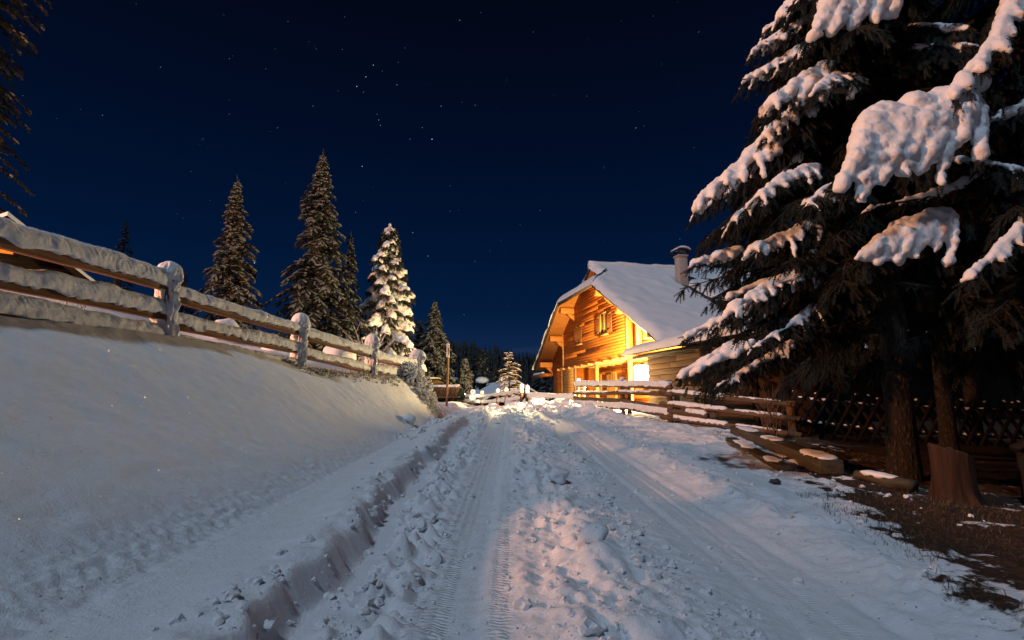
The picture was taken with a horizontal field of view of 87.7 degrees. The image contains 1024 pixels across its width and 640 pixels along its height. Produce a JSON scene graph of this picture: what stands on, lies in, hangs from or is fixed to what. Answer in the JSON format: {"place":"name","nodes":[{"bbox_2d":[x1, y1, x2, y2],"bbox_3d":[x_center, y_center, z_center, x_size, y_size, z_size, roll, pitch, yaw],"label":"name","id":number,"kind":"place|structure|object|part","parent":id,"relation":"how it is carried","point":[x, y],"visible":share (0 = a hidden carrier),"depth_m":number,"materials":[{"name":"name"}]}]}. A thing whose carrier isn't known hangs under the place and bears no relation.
{"place":"outdoors","nodes":[
{"label":"outdoors","id":0,"kind":"place"},
{"bbox_2d":[0,289,1023,639],"bbox_3d":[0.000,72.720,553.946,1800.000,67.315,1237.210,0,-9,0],"label":"ground","id":1,"kind":"structure","parent":0,"point":[148,481],"depth_m":3.48,"materials":[{"name":"white snow"}]},
{"bbox_2d":[0,0,52,216],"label":"dark spruce","id":2,"kind":"object","parent":1,"relation":"on","point":[7,26],"visible":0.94,"depth_m":20.25,"materials":[{"name":"green plant"}]},
{"bbox_2d":[0,211,94,280],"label":"dark barn","id":3,"kind":"structure","parent":1,"relation":"on","point":[18,260],"depth_m":16.16,"materials":[{"name":"brown wood"}]},
{"bbox_2d":[0,249,14,256],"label":"window","id":4,"kind":"structure","parent":3,"relation":"in","point":[2,252],"depth_m":15.79,"materials":[{"name":"orange glass"}]},
{"bbox_2d":[110,219,135,291],"bbox_3d":[-22.478,-0.864,30.329,3.447,10.298,3.955,6,-11,-37],"label":"spruce tree","id":5,"kind":"object","parent":1,"relation":"on","point":[120,247],"visible":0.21,"depth_m":30.91,"materials":[{"name":"green plant"}]},
{"bbox_2d":[179,270,194,314],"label":"spruce tree","id":6,"kind":"object","parent":1,"relation":"on","point":[182,307],"visible":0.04,"depth_m":30.55,"materials":[{"name":"green plant"}]},
{"bbox_2d":[0,216,425,376],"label":"rail fence","id":7,"kind":"object","parent":1,"relation":"on","point":[162,306],"visible":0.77,"depth_m":5.86,"materials":[{"name":"wood"}]},
{"bbox_2d":[211,318,238,342],"bbox_3d":[-6.118,0.393,11.270,0.734,0.886,0.771,-5,-10,30],"label":"snow hump","id":8,"kind":"object","parent":1,"relation":"on","point":[229,321],"visible":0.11,"depth_m":11.18,"materials":[{"name":"white snow"}]},
{"bbox_2d":[193,176,266,330],"bbox_3d":[-11.791,-1.525,22.452,4.086,9.686,4.392,0,-9,0],"label":"spruce tree","id":9,"kind":"object","parent":1,"relation":"on","point":[234,288],"visible":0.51,"depth_m":22.52,"materials":[{"name":"green plant"}]},
{"bbox_2d":[261,347,289,352],"bbox_3d":[-5.019,0.658,11.429,0.530,0.618,0.710,0,-9,0],"label":"snow hump","id":10,"kind":"object","parent":1,"relation":"on","point":[267,349],"visible":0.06,"depth_m":11.11,"materials":[{"name":"white snow"}]},
{"bbox_2d":[264,149,368,360],"bbox_3d":[-8.752,-2.123,24.770,5.354,12.335,4.968,4,-9,-24],"label":"spruce tree","id":11,"kind":"object","parent":1,"relation":"on","point":[316,304],"visible":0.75,"depth_m":24.28,"materials":[{"name":"green plant"}]},
{"bbox_2d":[323,346,355,359],"bbox_3d":[-4.423,1.143,13.748,0.901,1.421,1.363,0,-9,0],"label":"snow hump","id":12,"kind":"object","parent":1,"relation":"on","point":[334,351],"visible":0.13,"depth_m":13.30,"materials":[{"name":"white snow"}]},
{"bbox_2d":[285,358,403,386],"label":"frosted turf","id":13,"kind":"structure","parent":1,"relation":"on","point":[328,371],"depth_m":9.91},
{"bbox_2d":[336,231,364,360],"bbox_3d":[-7.751,-0.377,25.817,2.488,8.185,2.100,0,-9,0],"label":"spruce tree","id":14,"kind":"object","parent":1,"relation":"on","point":[351,276],"visible":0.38,"depth_m":25.99,"materials":[{"name":"green plant"}]},
{"bbox_2d":[344,322,397,361],"bbox_3d":[-3.604,0.690,13.473,1.116,1.204,1.296,-3,-9,21],"label":"bare shrub","id":15,"kind":"object","parent":1,"relation":"on","point":[371,333],"visible":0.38,"depth_m":13.37,"materials":[{"name":"brown plant"}]},
{"bbox_2d":[356,223,426,375],"bbox_3d":[-6.149,0.050,27.786,5.050,10.326,5.409,0,-9,0],"label":"snowy spruce","id":16,"kind":"object","parent":1,"relation":"on","point":[385,305],"visible":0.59,"depth_m":26.96,"materials":[{"name":"white plant"}]},
{"bbox_2d":[358,356,442,416],"bbox_3d":[-2.742,1.647,13.436,2.206,1.610,1.310,4,-9,-22],"label":"frosted bush","id":17,"kind":"object","parent":1,"relation":"on","point":[414,372],"visible":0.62,"depth_m":13.33,"materials":[{"name":"white plant"}]},
{"bbox_2d":[404,413,415,424],"bbox_3d":[-1.996,1.958,10.413,0.240,0.270,0.301,3,-9,-16],"label":"snow lump","id":18,"kind":"object","parent":1,"relation":"on","point":[410,418],"visible":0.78,"depth_m":10.32,"materials":[{"name":"white snow"}]},
{"bbox_2d":[269,331,553,399],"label":"forest","id":19,"kind":"object","parent":1,"relation":"on","point":[462,350],"visible":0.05,"depth_m":176.61,"materials":[{"name":"green plant"}]},
{"bbox_2d":[413,318,426,350],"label":"spruce tree","id":20,"kind":"object","parent":1,"relation":"on","point":[419,330],"visible":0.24,"depth_m":34.17,"materials":[{"name":"green plant"}]},
{"bbox_2d":[418,300,462,402],"bbox_3d":[-4.642,2.259,32.272,3.593,7.062,3.939,3,-9,-21],"label":"spruce tree","id":21,"kind":"object","parent":1,"relation":"on","point":[435,364],"visible":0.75,"depth_m":31.79,"materials":[{"name":"green plant"}]},
{"bbox_2d":[431,384,459,397],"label":"slatted gate","id":22,"kind":"structure","parent":1,"relation":"on","point":[454,386],"depth_m":26.30,"materials":[{"name":"brown wood"}]},
{"bbox_2d":[428,377,465,401],"bbox_3d":[-4.612,3.962,29.740,4.048,1.578,1.816,1,-9,-4],"label":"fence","id":23,"kind":"object","parent":1,"relation":"on","point":[460,393],"visible":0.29,"depth_m":29.01,"materials":[{"name":"paint"}]},
{"bbox_3d":[-4.486,3.431,29.078,2.100,0.370,0.040,1,-9,-4],"label":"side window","id":24,"kind":"part","parent":23,"relation":"part of","materials":[{"name":"brown wood"}]},
{"bbox_2d":[445,343,449,406],"bbox_3d":[-2.407,2.197,19.897,0.124,2.674,0.120,0,-9,0],"label":"marker pole","id":25,"kind":"object","parent":1,"relation":"on","point":[447,356],"visible":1,"depth_m":19.90,"materials":[{"name":"brown wood"}]},
{"bbox_2d":[456,357,479,405],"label":"spruce tree","id":26,"kind":"object","parent":1,"relation":"on","point":[465,378],"visible":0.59,"depth_m":32.60,"materials":[{"name":"green plant"}]},
{"bbox_2d":[469,389,475,404],"bbox_3d":[-2.269,4.586,30.651,0.400,1.181,0.377,-8,-11,42],"label":"snow lantern","id":27,"kind":"object","parent":1,"relation":"on","point":[472,397],"visible":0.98,"depth_m":30.59,"materials":[{"name":"white snow"}]},
{"bbox_2d":[470,354,478,388],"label":"spruce tree","id":28,"kind":"object","parent":1,"relation":"on","point":[474,368],"visible":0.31,"depth_m":49.78,"materials":[{"name":"green plant"}]},
{"bbox_2d":[473,349,494,389],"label":"spruce tree","id":29,"kind":"object","parent":1,"relation":"on","point":[481,364],"visible":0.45,"depth_m":45.75,"materials":[{"name":"green plant"}]},
{"bbox_2d":[490,363,501,382],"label":"spruce tree","id":30,"kind":"object","parent":1,"relation":"on","point":[495,371],"visible":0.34,"depth_m":49.73,"materials":[{"name":"green plant"}]},
{"bbox_2d":[443,384,575,405],"bbox_3d":[-1.180,4.155,28.246,1.077,1.300,14.981,4,-10,-26],"label":"rail fence","id":31,"kind":"object","parent":1,"relation":"on","point":[497,400],"visible":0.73,"depth_m":24.99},
{"bbox_2d":[496,352,523,404],"bbox_3d":[-0.056,3.799,34.067,1.975,3.660,2.542,0,-9,0],"label":"snow-covered tree","id":32,"kind":"object","parent":1,"relation":"on","point":[512,371],"visible":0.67,"depth_m":33.80,"materials":[{"name":"white snow"}]},
{"bbox_2d":[474,377,549,405],"bbox_3d":[-1.102,6.219,41.537,4.800,3.750,11.344,2,-9,-15],"label":"snowy hut","id":33,"kind":"object","parent":1,"relation":"on","point":[489,388],"visible":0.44,"depth_m":38.73,"materials":[{"name":"white snow"}]},
{"bbox_2d":[488,398,572,410],"bbox_3d":[0.718,3.540,22.611,3.474,0.826,4.964,0,-9,0],"label":"snow heap","id":34,"kind":"object","parent":1,"relation":"on","point":[541,404],"visible":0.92,"depth_m":20.98,"materials":[{"name":"white snow"}]},
{"bbox_2d":[531,378,540,391],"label":"spruce tree","id":35,"kind":"object","parent":1,"relation":"on","point":[536,387],"visible":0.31,"depth_m":47.58,"materials":[{"name":"green plant"}]},
{"bbox_2d":[538,372,553,400],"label":"spruce tree","id":36,"kind":"object","parent":1,"relation":"on","point":[545,388],"visible":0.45,"depth_m":43.42,"materials":[{"name":"green plant"}]},
{"bbox_2d":[548,467,568,484],"bbox_3d":[0.481,1.587,5.428,0.211,0.170,0.184,-2,-9,13],"label":"snow lump","id":37,"kind":"object","parent":1,"relation":"on","point":[557,475],"visible":1,"depth_m":5.36,"materials":[{"name":"white snow"}]},
{"bbox_2d":[151,401,999,639],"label":"snow clods","id":38,"kind":"object","parent":1,"relation":"on","point":[360,602],"visible":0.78,"depth_m":2.94,"materials":[{"name":"white snow"}]},
{"bbox_2d":[576,523,608,546],"bbox_3d":[0.480,1.291,3.189,0.193,0.150,0.183,0,-9,0],"label":"snow lump","id":39,"kind":"object","parent":1,"relation":"on","point":[590,533],"visible":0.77,"depth_m":3.14,"materials":[{"name":"white snow"}]},
{"bbox_2d":[572,377,819,439],"bbox_3d":[4.226,2.601,16.620,1.317,1.989,11.260,3,-9,-19],"label":"pole fence","id":40,"kind":"object","parent":1,"relation":"on","point":[695,413],"visible":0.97,"depth_m":14.59,"materials":[{"name":"brown wood"}]},
{"bbox_2d":[622,312,870,435],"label":"log shed","id":41,"kind":"structure","parent":1,"relation":"on","point":[667,365],"depth_m":15.22,"materials":[{"name":"brown wood"}]},
{"bbox_2d":[634,362,648,379],"bbox_3d":[5.197,1.972,20.796,0.440,0.870,1.085,2,-9,-13],"label":"window","id":42,"kind":"structure","parent":41,"relation":"attached to","point":[641,370],"depth_m":20.90,"materials":[{"name":"glass"}]},
{"bbox_2d":[725,437,792,470],"bbox_3d":[3.549,1.931,7.876,0.189,0.185,3.111,-2,-9,11],"label":"loose board","id":43,"kind":"object","parent":1,"relation":"on","point":[775,463],"visible":0.99,"depth_m":7.24,"materials":[{"name":"brown wood"}]},
{"bbox_2d":[752,385,795,437],"bbox_3d":[5.598,1.941,11.462,0.852,1.150,1.205,0,-9,0],"label":"bare shrub","id":44,"kind":"object","parent":1,"relation":"on","point":[769,423],"visible":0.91,"depth_m":11.36,"materials":[{"name":"brown plant"}]},
{"bbox_2d":[769,478,780,484],"bbox_3d":[2.720,1.678,5.507,0.117,0.083,0.120,0,-9,0],"label":"stone","id":45,"kind":"object","parent":1,"relation":"on","point":[775,481],"visible":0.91,"depth_m":5.48,"materials":[{"name":"grey stone"}]},
{"bbox_2d":[531,246,1023,421],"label":"chalet house","id":46,"kind":"structure","parent":1,"relation":"on","point":[604,316],"depth_m":27.66,"materials":[{"name":"brown wood"}]},
{"bbox_2d":[598,311,608,336],"bbox_3d":[4.800,0.209,28.054,0.180,1.250,1.190,2,-9,-13],"label":"window","id":47,"kind":"structure","parent":46,"relation":"in","point":[602,316],"depth_m":28.10,"materials":[{"name":"glass"}]},
{"bbox_2d":[606,372,617,397],"bbox_3d":[5.611,4.010,30.003,0.100,2.130,1.400,2,-9,-13],"label":"door","id":48,"kind":"structure","parent":46,"relation":"in","point":[611,375],"depth_m":29.93,"materials":[{"name":"wood"}]},
{"bbox_2d":[683,127,883,429],"bbox_3d":[7.202,-1.364,14.680,4.893,9.004,4.602,-7,-11,38],"label":"shaded spruce","id":49,"kind":"object","parent":1,"relation":"on","point":[768,232],"visible":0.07,"depth_m":14.15,"materials":[{"name":"green plant"}]},
{"bbox_2d":[730,426,844,474],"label":"timber beam","id":50,"kind":"structure","parent":1,"relation":"on","point":[821,462],"depth_m":7.15,"materials":[{"name":"brown wood"}]},
{"bbox_2d":[673,0,1023,481],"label":"spruce","id":51,"kind":"object","parent":1,"relation":"on","point":[822,67],"visible":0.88,"depth_m":6.22,"materials":[{"name":"green plant"}]},
{"bbox_2d":[853,470,918,492],"bbox_3d":[3.878,1.675,5.559,0.161,0.176,0.657,2,-9,-16],"label":"rotten log","id":52,"kind":"object","parent":1,"relation":"on","point":[887,480],"visible":0.97,"depth_m":5.47,"materials":[{"name":"brown wood"}]},
{"bbox_2d":[770,0,1023,450],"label":"shaded spruce","id":53,"kind":"object","parent":1,"relation":"on","point":[947,426],"visible":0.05,"depth_m":9.58,"materials":[{"name":"green plant"}]},
{"bbox_2d":[783,390,1023,457],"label":"lattice fence","id":54,"kind":"object","parent":1,"relation":"on","point":[990,449],"visible":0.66,"depth_m":11.24,"materials":[{"name":"brown wood"}]},
{"bbox_2d":[812,0,1023,402],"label":"spruce","id":55,"kind":"object","parent":1,"relation":"on","point":[918,133],"visible":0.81,"depth_m":5.02,"materials":[{"name":"green plant"}]},
{"bbox_2d":[831,131,1023,444],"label":"shaded spruce","id":56,"kind":"object","parent":1,"relation":"on","point":[971,391],"visible":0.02,"depth_m":11.24,"materials":[{"name":"green plant"}]},
{"bbox_2d":[925,443,987,507],"bbox_3d":[4.068,1.433,4.879,0.666,0.596,0.668,0,-9,0],"label":"tree stump","id":57,"kind":"object","parent":1,"relation":"on","point":[953,475],"visible":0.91,"depth_m":4.77,"materials":[{"name":"brown wood"}]},
{"bbox_2d":[939,62,1023,395],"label":"shaded spruce","id":58,"kind":"object","parent":1,"relation":"on","point":[970,363],"visible":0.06,"depth_m":8.63,"materials":[{"name":"green plant"}]},
{"bbox_2d":[1009,438,1023,504],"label":"board pen","id":59,"kind":"object","parent":1,"relation":"on","point":[1018,447],"visible":1,"depth_m":4.85,"materials":[{"name":"brown wood"}]},
{"bbox_2d":[0,0,1023,390],"label":"sky","id":60,"kind":"structure","parent":0,"point":[148,114],"materials":[{"name":"blue"}]},
{"bbox_2d":[707,430,1023,607],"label":"dry grass","id":61,"kind":"structure","parent":0,"point":[881,495],"depth_m":4.18,"materials":[{"name":"brown plant"}]}
]}

